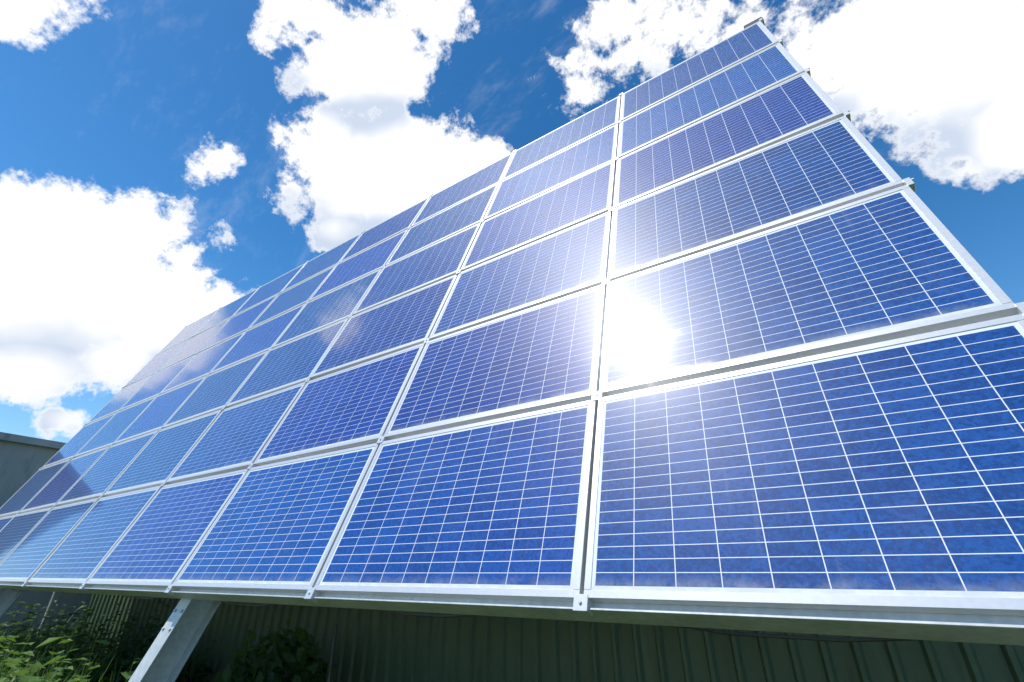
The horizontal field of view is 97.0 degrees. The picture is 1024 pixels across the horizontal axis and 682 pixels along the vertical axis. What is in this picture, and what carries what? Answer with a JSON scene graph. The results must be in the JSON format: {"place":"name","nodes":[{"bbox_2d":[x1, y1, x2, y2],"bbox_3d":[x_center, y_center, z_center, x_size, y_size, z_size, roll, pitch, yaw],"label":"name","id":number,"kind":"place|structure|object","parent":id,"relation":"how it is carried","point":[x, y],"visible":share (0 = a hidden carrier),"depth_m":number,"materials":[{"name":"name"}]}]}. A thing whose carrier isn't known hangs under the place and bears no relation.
{"place":"outdoors","nodes":[
{"label":"outdoors","id":0,"kind":"place"},
{"bbox_2d":[0,432,92,649],"bbox_3d":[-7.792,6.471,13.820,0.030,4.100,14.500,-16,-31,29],"label":"building","id":1,"kind":"structure","parent":0,"point":[21,472],"depth_m":10.01,"materials":[{"name":"grey metal"}]},
{"bbox_2d":[53,650,175,681],"bbox_3d":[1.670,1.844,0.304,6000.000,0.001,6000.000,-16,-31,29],"label":"plant","id":2,"kind":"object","parent":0,"point":[116,675],"depth_m":7.71,"materials":[{"name":"green plant"}]},
{"bbox_2d":[0,640,82,681],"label":"sunlit weeds","id":3,"kind":"object","parent":2,"relation":"on","point":[9,663],"visible":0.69,"depth_m":3.63,"materials":[{"name":"green plant"}]},
{"bbox_2d":[0,626,143,681],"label":"weeds","id":4,"kind":"object","parent":2,"relation":"on","point":[36,666],"visible":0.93,"depth_m":4.02,"materials":[{"name":"green plant"}]},
{"bbox_2d":[0,600,219,681],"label":"shade weeds","id":5,"kind":"object","parent":2,"relation":"on","point":[79,634],"visible":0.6,"depth_m":6.69,"materials":[{"name":"green plant"}]},
{"bbox_2d":[61,666,213,681],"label":"grass","id":6,"kind":"structure","parent":2,"relation":"on","point":[198,680],"depth_m":6.52,"materials":[{"name":"green plant"}]},
{"bbox_2d":[214,620,336,681],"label":"shrub under array","id":7,"kind":"object","parent":2,"relation":"on","point":[289,654],"visible":1,"depth_m":4.95,"materials":[{"name":"green plant"}]},
{"bbox_2d":[11,589,916,681],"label":"array supports","id":8,"kind":"object","parent":2,"relation":"on","point":[782,636],"visible":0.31,"depth_m":1.63,"materials":[{"name":"metal"}]},
{"bbox_2d":[0,17,1023,681],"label":"solar array","id":9,"kind":"object","parent":8,"relation":"on","point":[726,333],"visible":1,"depth_m":2.66,"materials":[{"name":"glass"}]},
{"bbox_2d":[0,0,1023,442],"label":"sky","id":10,"kind":"structure","parent":0,"point":[163,163],"materials":[{"name":"blue"}]},
{"bbox_2d":[77,594,1023,681],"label":"green building wall","id":11,"kind":"structure","parent":0,"point":[371,645],"depth_m":4.30,"materials":[{"name":"green metal"}]}
]}

